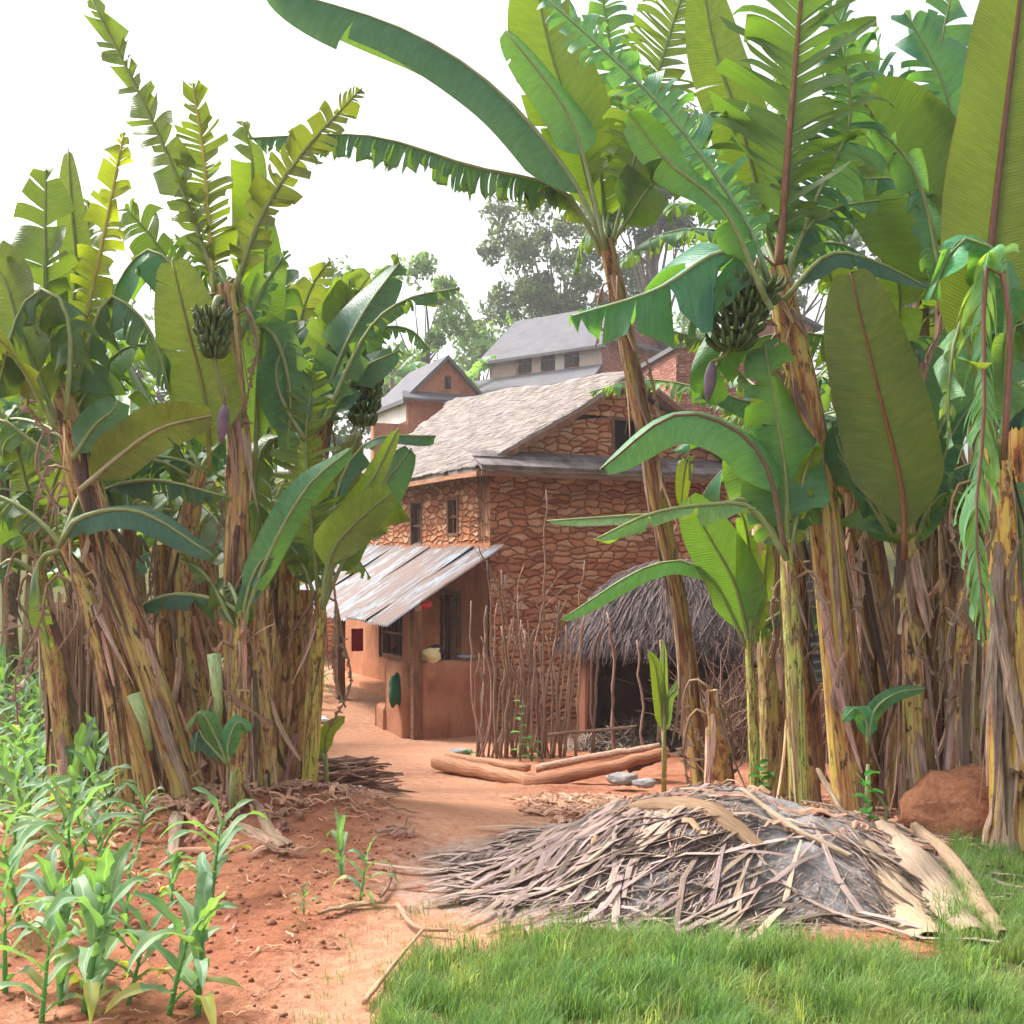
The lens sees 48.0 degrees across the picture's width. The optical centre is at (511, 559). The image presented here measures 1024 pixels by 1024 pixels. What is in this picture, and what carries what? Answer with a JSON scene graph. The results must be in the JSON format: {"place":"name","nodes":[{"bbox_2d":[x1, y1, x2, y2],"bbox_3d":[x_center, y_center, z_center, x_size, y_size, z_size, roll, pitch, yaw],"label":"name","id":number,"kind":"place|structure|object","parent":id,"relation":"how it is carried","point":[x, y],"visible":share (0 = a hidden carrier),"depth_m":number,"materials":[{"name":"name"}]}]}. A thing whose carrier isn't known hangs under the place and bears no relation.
{"place":"outdoors","nodes":[
{"label":"outdoors","id":0,"kind":"place"},
{"bbox_2d":[431,755,532,783],"bbox_3d":[-0.276,2.047,11.100,0.181,0.159,1.535,0,0,-39],"label":"log","id":1,"kind":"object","parent":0,"point":[463,767],"depth_m":11.09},
{"bbox_2d":[0,0,978,470],"label":"sky","id":2,"kind":"structure","parent":0,"point":[57,92],"materials":[{"name":"white"}]},
{"bbox_2d":[0,471,1023,1023],"bbox_3d":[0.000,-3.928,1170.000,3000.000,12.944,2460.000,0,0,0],"label":"ground","id":3,"kind":"structure","parent":0,"point":[452,809],"depth_m":5.53,"materials":[{"name":"red soil"}]},
{"bbox_2d":[0,406,58,692],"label":"banana plant","id":4,"kind":"object","parent":3,"relation":"on","point":[25,633],"visible":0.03,"depth_m":14.58,"materials":[{"name":"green plant"}]},
{"bbox_2d":[0,802,68,921],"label":"maize plant","id":5,"kind":"object","parent":3,"relation":"on","point":[28,832],"visible":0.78,"depth_m":5.04,"materials":[{"name":"green plant"}]},
{"bbox_2d":[0,771,74,862],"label":"maize plant","id":6,"kind":"object","parent":3,"relation":"on","point":[10,782],"visible":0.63,"depth_m":5.82,"materials":[{"name":"green plant"}]},
{"bbox_2d":[0,746,81,825],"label":"maize plant","id":7,"kind":"object","parent":3,"relation":"on","point":[28,770],"visible":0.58,"depth_m":6.42,"materials":[{"name":"green plant"}]},
{"bbox_2d":[0,402,85,807],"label":"banana plant","id":8,"kind":"object","parent":3,"relation":"on","point":[61,714],"visible":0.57,"depth_m":7.59,"materials":[{"name":"green plant"}]},
{"bbox_2d":[0,854,88,996],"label":"maize plant","id":9,"kind":"object","parent":3,"relation":"on","point":[34,975],"visible":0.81,"depth_m":4.32,"materials":[{"name":"green plant"}]},
{"bbox_2d":[10,843,81,928],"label":"maize plant","id":10,"kind":"object","parent":3,"relation":"on","point":[47,885],"visible":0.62,"depth_m":4.79,"materials":[{"name":"green plant"}]},
{"bbox_2d":[27,867,82,1006],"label":"maize plant","id":11,"kind":"object","parent":3,"relation":"on","point":[59,932],"visible":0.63,"depth_m":4.25,"materials":[{"name":"green plant"}]},
{"bbox_2d":[0,765,117,865],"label":"maize plant","id":12,"kind":"object","parent":3,"relation":"on","point":[73,787],"visible":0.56,"depth_m":5.91,"materials":[{"name":"green plant"}]},
{"bbox_2d":[0,883,125,1023],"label":"maize plant","id":13,"kind":"object","parent":3,"relation":"on","point":[65,959],"visible":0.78,"depth_m":4.04,"materials":[{"name":"green plant"}]},
{"bbox_2d":[6,776,136,903],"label":"maize plant","id":14,"kind":"object","parent":3,"relation":"on","point":[65,852],"visible":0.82,"depth_m":5.26,"materials":[{"name":"green plant"}]},
{"bbox_2d":[43,717,99,803],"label":"maize plant","id":15,"kind":"object","parent":3,"relation":"on","point":[84,736],"visible":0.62,"depth_m":7.45,"materials":[{"name":"green plant"}]},
{"bbox_2d":[0,360,147,688],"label":"banana plant","id":16,"kind":"object","parent":3,"relation":"on","point":[5,554],"visible":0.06,"depth_m":15.01,"materials":[{"name":"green plant"}]},
{"bbox_2d":[42,589,115,797],"bbox_3d":[-3.252,1.049,8.790,0.715,1.661,0.423,0,0,0],"label":"stalk bundle","id":17,"kind":"object","parent":3,"relation":"on","point":[90,700],"visible":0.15,"depth_m":8.62,"materials":[{"name":"plant"}]},
{"bbox_2d":[52,712,108,795],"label":"maize plant","id":18,"kind":"object","parent":3,"relation":"on","point":[95,759],"visible":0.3,"depth_m":7.95,"materials":[{"name":"green plant"}]},
{"bbox_2d":[39,750,132,820],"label":"maize plant","id":19,"kind":"object","parent":3,"relation":"on","point":[83,759],"visible":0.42,"depth_m":6.63,"materials":[{"name":"green plant"}]},
{"bbox_2d":[40,770,133,852],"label":"maize plant","id":20,"kind":"object","parent":3,"relation":"on","point":[80,815],"visible":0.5,"depth_m":6.11,"materials":[{"name":"green plant"}]},
{"bbox_2d":[43,841,132,1023],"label":"maize plant","id":21,"kind":"object","parent":3,"relation":"on","point":[109,872],"visible":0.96,"depth_m":4.03,"materials":[{"name":"green plant"}]},
{"bbox_2d":[47,802,137,881],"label":"maize plant","id":22,"kind":"object","parent":3,"relation":"on","point":[96,831],"visible":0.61,"depth_m":5.66,"materials":[{"name":"green plant"}]},
{"bbox_2d":[38,859,152,990],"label":"maize plant","id":23,"kind":"object","parent":3,"relation":"on","point":[113,942],"visible":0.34,"depth_m":4.28,"materials":[{"name":"green plant"}]},
{"bbox_2d":[0,132,204,799],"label":"banana plant","id":24,"kind":"object","parent":3,"relation":"on","point":[55,335],"visible":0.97,"depth_m":7.15,"materials":[{"name":"green plant"}]},
{"bbox_2d":[0,375,212,803],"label":"banana plant","id":25,"kind":"object","parent":3,"relation":"on","point":[98,425],"visible":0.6,"depth_m":7.08,"materials":[{"name":"green plant"}]},
{"bbox_2d":[0,436,231,812],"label":"banana plant","id":26,"kind":"object","parent":3,"relation":"on","point":[161,527],"visible":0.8,"depth_m":6.95,"materials":[{"name":"green plant"}]},
{"bbox_2d":[127,692,152,750],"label":"leaf stalk","id":27,"kind":"object","parent":26,"relation":"attached to","point":[136,700],"visible":1,"depth_m":6.86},
{"bbox_2d":[86,900,185,1004],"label":"maize plant","id":28,"kind":"object","parent":3,"relation":"on","point":[149,949],"visible":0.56,"depth_m":4.16,"materials":[{"name":"green plant"}]},
{"bbox_2d":[0,396,281,620],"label":"banana plant","id":29,"kind":"object","parent":3,"relation":"on","point":[125,497],"visible":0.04,"depth_m":9.32,"materials":[{"name":"green plant"}]},
{"bbox_2d":[0,388,318,794],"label":"banana plant","id":30,"kind":"object","parent":3,"relation":"on","point":[209,532],"visible":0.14,"depth_m":8.26,"materials":[{"name":"green plant"}]},
{"bbox_2d":[144,544,188,792],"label":"banana plant","id":31,"kind":"object","parent":3,"relation":"on","point":[166,648],"visible":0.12,"depth_m":8.13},
{"bbox_2d":[100,892,244,1015],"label":"maize plant","id":32,"kind":"object","parent":3,"relation":"on","point":[185,956],"visible":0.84,"depth_m":3.97,"materials":[{"name":"green plant"}]},
{"bbox_2d":[61,215,285,785],"bbox_3d":[-2.264,-0.364,7.716,1.456,3.993,1.694,0,0,-13],"label":"banana plant","id":33,"kind":"object","parent":3,"relation":"on","point":[192,325],"visible":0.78,"depth_m":7.60,"materials":[{"name":"green plant"}]},
{"bbox_2d":[127,852,224,1023],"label":"maize plant","id":34,"kind":"object","parent":3,"relation":"on","point":[197,911],"visible":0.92,"depth_m":3.98,"materials":[{"name":"green plant"}]},
{"bbox_2d":[2,436,370,753],"bbox_3d":[-2.928,0.187,9.546,3.150,3.621,2.858,0,0,17],"label":"banana plant","id":35,"kind":"object","parent":3,"relation":"on","point":[360,568],"visible":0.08,"depth_m":9.52,"materials":[{"name":"green plant"}]},
{"bbox_2d":[156,786,268,897],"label":"maize plant","id":36,"kind":"object","parent":3,"relation":"on","point":[224,838],"visible":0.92,"depth_m":5.49,"materials":[{"name":"green plant"}]},
{"bbox_2d":[198,560,226,767],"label":"banana plant","id":37,"kind":"object","parent":3,"relation":"on","point":[214,640],"visible":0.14,"depth_m":8.36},
{"bbox_2d":[184,709,252,810],"bbox_3d":[-1.739,1.185,6.810,0.407,0.598,0.077,0,0,0],"label":"banana sucker","id":38,"kind":"object","parent":3,"relation":"on","point":[212,738],"visible":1,"depth_m":6.80,"materials":[{"name":"green plant"}]},
{"bbox_2d":[191,689,250,806],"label":"banana plant","id":39,"kind":"object","parent":3,"relation":"on","point":[239,766],"visible":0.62,"depth_m":6.86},
{"bbox_2d":[83,0,364,792],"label":"banana plant","id":40,"kind":"object","parent":3,"relation":"on","point":[256,193],"visible":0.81,"depth_m":7.40,"materials":[{"name":"green plant"}]},
{"bbox_2d":[207,653,222,725],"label":"leaf stalk","id":41,"kind":"object","parent":40,"relation":"attached to","point":[215,665],"visible":0.73,"depth_m":6.85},
{"bbox_2d":[143,447,351,795],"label":"banana plant","id":42,"kind":"object","parent":3,"relation":"on","point":[282,524],"visible":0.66,"depth_m":7.01,"materials":[{"name":"green plant"}]},
{"bbox_2d":[222,575,300,789],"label":"banana plant","id":43,"kind":"object","parent":3,"relation":"on","point":[266,755],"visible":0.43,"depth_m":7.24,"materials":[{"name":"plant"}]},
{"bbox_2d":[241,782,292,848],"bbox_3d":[-1.415,1.429,6.537,0.163,0.279,0.738,0,0,-26],"label":"dry sheath","id":44,"kind":"object","parent":3,"relation":"on","point":[267,826],"visible":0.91,"depth_m":6.57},
{"bbox_2d":[268,590,312,781],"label":"banana plant","id":45,"kind":"object","parent":3,"relation":"on","point":[293,764],"visible":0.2,"depth_m":7.93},
{"bbox_2d":[233,254,406,455],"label":"tree","id":46,"kind":"object","parent":3,"relation":"on","point":[340,439],"visible":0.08,"depth_m":61.87,"materials":[{"name":"green plant"}]},
{"bbox_2d":[319,715,344,781],"bbox_3d":[-1.270,1.352,7.999,0.221,0.547,0.044,0,0,0],"label":"banana sucker","id":47,"kind":"object","parent":3,"relation":"on","point":[327,737],"visible":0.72,"depth_m":8.00,"materials":[{"name":"green plant"}]},
{"bbox_2d":[320,807,347,876],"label":"maize plant","id":48,"kind":"object","parent":3,"relation":"on","point":[339,834],"visible":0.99,"depth_m":5.76,"materials":[{"name":"green plant"}]},
{"bbox_2d":[251,368,435,785],"bbox_3d":[-1.359,0.133,7.970,0.880,2.836,1.653,0,0,-43],"label":"banana plant","id":49,"kind":"object","parent":3,"relation":"on","point":[356,510],"visible":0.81,"depth_m":7.68,"materials":[{"name":"green plant"}]},
{"bbox_2d":[266,252,431,644],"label":"banana plant","id":50,"kind":"object","parent":3,"relation":"on","point":[362,411],"visible":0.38,"depth_m":8.21,"materials":[{"name":"green plant"}]},
{"bbox_2d":[249,250,459,780],"bbox_3d":[-1.204,-0.272,8.267,1.704,3.898,1.170,0,0,0],"label":"banana plant","id":51,"kind":"object","parent":3,"relation":"on","point":[376,306],"visible":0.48,"depth_m":7.92,"materials":[{"name":"green plant"}]},
{"bbox_2d":[318,755,414,793],"bbox_3d":[-1.410,1.817,9.720,1.122,0.409,1.169,0,0,33],"label":"stick heap","id":52,"kind":"object","parent":3,"relation":"on","point":[346,769],"visible":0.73,"depth_m":9.54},
{"bbox_2d":[332,836,400,904],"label":"maize plant","id":53,"kind":"object","parent":3,"relation":"on","point":[363,858],"visible":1,"depth_m":5.42,"materials":[{"name":"green plant"}]},
{"bbox_2d":[367,338,439,405],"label":"banana plant","id":54,"kind":"object","parent":3,"relation":"on","point":[404,368],"visible":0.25,"depth_m":49.93,"materials":[{"name":"green plant"}]},
{"bbox_2d":[368,355,482,459],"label":"plastered house","id":55,"kind":"structure","parent":3,"relation":"on","point":[411,401],"depth_m":36.40,"materials":[{"name":"paint"}]},
{"bbox_2d":[371,250,495,388],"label":"tree","id":56,"kind":"object","parent":3,"relation":"on","point":[421,263],"visible":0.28,"depth_m":65.76,"materials":[{"name":"green plant"}]},
{"bbox_2d":[2,785,937,1023],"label":"soil clods","id":57,"kind":"object","parent":3,"relation":"on","point":[79,1016],"visible":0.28,"depth_m":5.19,"materials":[{"name":"soil"}]},
{"bbox_2d":[248,0,705,789],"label":"banana plant","id":58,"kind":"object","parent":3,"relation":"on","point":[578,148],"visible":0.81,"depth_m":8.45,"materials":[{"name":"green plant"}]},
{"bbox_2d":[446,300,520,380],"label":"tree","id":59,"kind":"object","parent":3,"relation":"on","point":[469,363],"visible":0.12,"depth_m":73.73,"materials":[{"name":"green plant"}]},
{"bbox_2d":[0,778,984,1023],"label":"ground litter","id":60,"kind":"object","parent":3,"relation":"on","point":[593,801],"visible":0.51,"depth_m":6.72,"materials":[{"name":"plant"}]},
{"bbox_2d":[300,371,741,739],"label":"stone house","id":61,"kind":"structure","parent":3,"relation":"on","point":[562,443],"depth_m":17.65,"materials":[{"name":"stone"}]},
{"bbox_2d":[443,590,461,659],"bbox_3d":[-0.874,1.505,18.235,0.140,2.050,0.800,0,0,-27],"label":"door","id":62,"kind":"structure","parent":61,"relation":"in","point":[452,627],"depth_m":18.45,"materials":[{"name":"brown wood"}]},
{"bbox_2d":[612,416,635,451],"bbox_3d":[1.824,-1.960,18.237,0.750,0.560,0.324,0,0,-27],"label":"window","id":63,"kind":"structure","parent":61,"relation":"in","point":[619,437],"depth_m":18.33,"materials":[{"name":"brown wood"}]},
{"bbox_2d":[469,490,644,758],"bbox_3d":[0.502,0.757,13.158,1.983,3.098,0.756,0,0,0],"label":"stick fence","id":64,"kind":"object","parent":3,"relation":"on","point":[527,717],"visible":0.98,"depth_m":13.00,"materials":[{"name":"wood"}]},
{"bbox_2d":[475,192,645,330],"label":"tree","id":65,"kind":"object","parent":3,"relation":"on","point":[539,294],"visible":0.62,"depth_m":70.44,"materials":[{"name":"green plant"}]},
{"bbox_2d":[474,311,667,470],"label":"tall brick house","id":66,"kind":"structure","parent":3,"relation":"on","point":[549,350],"depth_m":54.41,"materials":[{"name":"grey brick"}]},
{"bbox_2d":[522,747,670,785],"bbox_3d":[0.777,1.904,10.442,1.376,0.368,0.221,0,0,-10],"label":"fallen log","id":67,"kind":"object","parent":3,"relation":"on","point":[569,775],"visible":0.88,"depth_m":10.35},
{"bbox_2d":[535,743,660,772],"bbox_3d":[0.841,1.934,11.274,1.237,0.280,0.147,0,0,-5],"label":"pale log","id":68,"kind":"object","parent":3,"relation":"on","point":[551,765],"visible":0.97,"depth_m":11.26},
{"bbox_2d":[557,709,681,751],"bbox_3d":[1.579,2.171,13.978,2.024,0.668,1.468,0,0,24],"label":"straw pile","id":69,"kind":"object","parent":3,"relation":"on","point":[608,742],"visible":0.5,"depth_m":13.88,"materials":[{"name":"grey plant"}]},
{"bbox_2d":[609,101,701,346],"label":"tree","id":70,"kind":"object","parent":3,"relation":"on","point":[641,236],"visible":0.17,"depth_m":61.78,"materials":[{"name":"green plant"}]},
{"bbox_2d":[554,558,757,749],"bbox_3d":[2.351,1.291,14.705,3.594,2.625,2.989,0,0,0],"label":"thatched hut","id":71,"kind":"object","parent":3,"relation":"on","point":[637,613],"visible":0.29,"depth_m":13.83,"materials":[{"name":"plant"}]},
{"bbox_2d":[648,640,677,792],"bbox_3d":[1.225,1.254,9.200,0.281,1.229,0.042,0,0,0],"label":"banana sucker","id":72,"kind":"object","parent":3,"relation":"on","point":[663,698],"visible":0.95,"depth_m":9.20,"materials":[{"name":"green plant"}]},
{"bbox_2d":[560,493,817,790],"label":"banana plant","id":73,"kind":"object","parent":3,"relation":"on","point":[727,566],"visible":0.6,"depth_m":7.89,"materials":[{"name":"green plant"}]},
{"bbox_2d":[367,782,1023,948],"bbox_3d":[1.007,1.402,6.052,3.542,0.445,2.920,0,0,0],"label":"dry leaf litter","id":74,"kind":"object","parent":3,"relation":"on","point":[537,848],"visible":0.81,"depth_m":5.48,"materials":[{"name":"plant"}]},
{"bbox_2d":[641,338,755,534],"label":"square brick house","id":75,"kind":"structure","parent":3,"relation":"on","point":[670,364],"depth_m":33.21,"materials":[{"name":"red brick"}]},
{"bbox_2d":[547,337,855,805],"bbox_3d":[1.463,0.144,7.212,2.263,3.009,1.089,0,0,-31],"label":"banana plant","id":76,"kind":"object","parent":3,"relation":"on","point":[774,476],"visible":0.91,"depth_m":6.96,"materials":[{"name":"green plant"}]},
{"bbox_2d":[667,678,746,788],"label":"banana plant","id":77,"kind":"object","parent":3,"relation":"on","point":[718,754],"visible":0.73,"depth_m":8.06,"materials":[{"name":"plant"}]},
{"bbox_2d":[589,318,839,782],"bbox_3d":[2.448,-0.221,10.763,3.208,4.688,2.629,0,0,29],"label":"banana plant","id":78,"kind":"object","parent":3,"relation":"on","point":[802,552],"visible":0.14,"depth_m":10.45,"materials":[{"name":"green plant"}]},
{"bbox_2d":[615,623,828,762],"bbox_3d":[2.709,1.433,12.999,3.082,1.679,2.662,0,0,0],"label":"brush heap","id":79,"kind":"object","parent":3,"relation":"on","point":[740,721],"visible":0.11,"depth_m":12.67,"materials":[{"name":"wood"}]},
{"bbox_2d":[519,786,938,922],"bbox_3d":[1.030,1.445,6.050,3.100,0.466,2.500,0,0,0],"label":"ash mound","id":80,"kind":"object","parent":3,"relation":"on","point":[813,848],"visible":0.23,"depth_m":5.42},
{"bbox_2d":[629,796,764,849],"bbox_3d":[0.918,1.288,5.754,0.777,0.187,0.144,0,0,45],"label":"dry sheath","id":81,"kind":"object","parent":80,"relation":"on","point":[727,820],"visible":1,"depth_m":5.66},
{"bbox_2d":[740,787,851,858],"bbox_3d":[1.365,1.308,5.726,0.124,0.232,0.722,0,0,-35],"label":"dry sheath","id":82,"kind":"object","parent":80,"relation":"on","point":[772,813],"visible":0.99,"depth_m":5.60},
{"bbox_2d":[875,820,986,931],"bbox_3d":[1.983,1.495,5.462,0.321,0.231,1.299,0,0,0],"label":"dry sheath","id":83,"kind":"object","parent":80,"relation":"on","point":[918,861],"visible":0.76,"depth_m":5.45,"materials":[{"name":"plant"}]},
{"bbox_2d":[537,0,930,814],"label":"banana plant","id":84,"kind":"object","parent":3,"relation":"on","point":[759,148],"visible":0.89,"depth_m":7.13,"materials":[{"name":"green plant"}]},
{"bbox_2d":[653,366,830,501],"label":"banana plant","id":85,"kind":"object","parent":3,"relation":"on","point":[711,493],"visible":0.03,"depth_m":13.70,"materials":[{"name":"green plant"}]},
{"bbox_2d":[619,53,880,781],"bbox_3d":[2.018,-0.735,9.231,2.493,5.346,3.323,0,0,0],"label":"banana plant","id":86,"kind":"object","parent":3,"relation":"on","point":[671,238],"visible":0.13,"depth_m":9.18,"materials":[{"name":"green plant"}]},
{"bbox_2d":[738,524,786,798],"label":"banana plant","id":87,"kind":"object","parent":3,"relation":"on","point":[771,719],"visible":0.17,"depth_m":8.52,"materials":[{"name":"plant"}]},
{"bbox_2d":[696,209,867,412],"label":"tree","id":88,"kind":"object","parent":3,"relation":"on","point":[802,299],"visible":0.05,"depth_m":69.36,"materials":[{"name":"green plant"}]},
{"bbox_2d":[779,560,822,803],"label":"banana plant","id":89,"kind":"object","parent":3,"relation":"on","point":[813,758],"visible":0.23,"depth_m":7.75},
{"bbox_2d":[786,128,929,604],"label":"banana plant","id":90,"kind":"object","parent":3,"relation":"on","point":[924,331],"visible":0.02,"depth_m":8.77,"materials":[{"name":"green plant"}]},
{"bbox_2d":[837,485,889,810],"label":"banana plant","id":91,"kind":"object","parent":3,"relation":"on","point":[874,627],"visible":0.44,"depth_m":7.51,"materials":[{"name":"plant"}]},
{"bbox_2d":[841,685,925,814],"bbox_3d":[2.231,1.169,6.906,0.507,0.830,0.059,0,0,0],"label":"banana sucker","id":92,"kind":"object","parent":3,"relation":"on","point":[867,717],"visible":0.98,"depth_m":6.90,"materials":[{"name":"green plant"}]},
{"bbox_2d":[814,0,966,733],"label":"banana plant","id":93,"kind":"object","parent":3,"relation":"on","point":[923,117],"visible":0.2,"depth_m":7.90,"materials":[{"name":"green plant"}]},
{"bbox_2d":[858,840,947,938],"bbox_3d":[1.794,1.511,5.252,0.339,0.267,0.844,0,0,0],"label":"dry sheath","id":94,"kind":"object","parent":3,"relation":"on","point":[916,914],"visible":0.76,"depth_m":5.28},
{"bbox_2d":[824,268,983,813],"bbox_3d":[2.725,-0.018,7.205,1.900,3.414,0.611,0,0,-25],"label":"banana plant","id":95,"kind":"object","parent":3,"relation":"on","point":[890,456],"visible":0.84,"depth_m":6.81,"materials":[{"name":"green plant"}]},
{"bbox_2d":[854,0,984,769],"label":"banana plant","id":96,"kind":"object","parent":3,"relation":"on","point":[908,172],"visible":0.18,"depth_m":7.61,"materials":[{"name":"green plant"}]},
{"bbox_2d":[876,509,967,810],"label":"banana plant","id":97,"kind":"object","parent":3,"relation":"on","point":[888,762],"visible":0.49,"depth_m":7.44,"materials":[{"name":"plant"}]},
{"bbox_2d":[925,527,940,769],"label":"banana plant","id":98,"kind":"object","parent":3,"relation":"on","point":[933,625],"visible":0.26,"depth_m":8.88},
{"bbox_2d":[897,763,988,841],"bbox_3d":[2.677,1.487,6.878,0.768,0.531,0.707,0,0,0],"label":"earth lump","id":99,"kind":"object","parent":3,"relation":"on","point":[949,798],"visible":0.48,"depth_m":6.69,"materials":[{"name":"soil"}]},
{"bbox_2d":[931,590,985,770],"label":"banana plant","id":100,"kind":"object","parent":3,"relation":"on","point":[959,716],"visible":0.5,"depth_m":6.95,"materials":[{"name":"plant"}]},
{"bbox_2d":[910,821,1008,937],"bbox_3d":[2.156,1.510,5.518,0.130,0.165,1.543,0,0,6],"label":"dry sheath","id":101,"kind":"object","parent":3,"relation":"on","point":[951,857],"visible":0.86,"depth_m":5.54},
{"bbox_2d":[925,0,1023,850],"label":"banana plant","id":102,"kind":"object","parent":3,"relation":"on","point":[976,289],"visible":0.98,"depth_m":6.28,"materials":[{"name":"green plant"}]},
{"bbox_2d":[967,520,985,767],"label":"banana plant","id":103,"kind":"object","parent":3,"relation":"on","point":[977,688],"visible":0.01,"depth_m":8.48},
{"bbox_2d":[1008,427,1023,666],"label":"banana plant","id":104,"kind":"object","parent":3,"relation":"on","point":[1016,448],"visible":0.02,"depth_m":7.14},
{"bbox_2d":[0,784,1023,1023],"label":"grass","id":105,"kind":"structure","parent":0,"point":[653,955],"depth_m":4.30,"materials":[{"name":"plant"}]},
{"bbox_2d":[741,280,1020,382],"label":"banana plant","id":106,"kind":"object","parent":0,"point":[815,340],"visible":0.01,"depth_m":9.30,"materials":[{"name":"green plant"}]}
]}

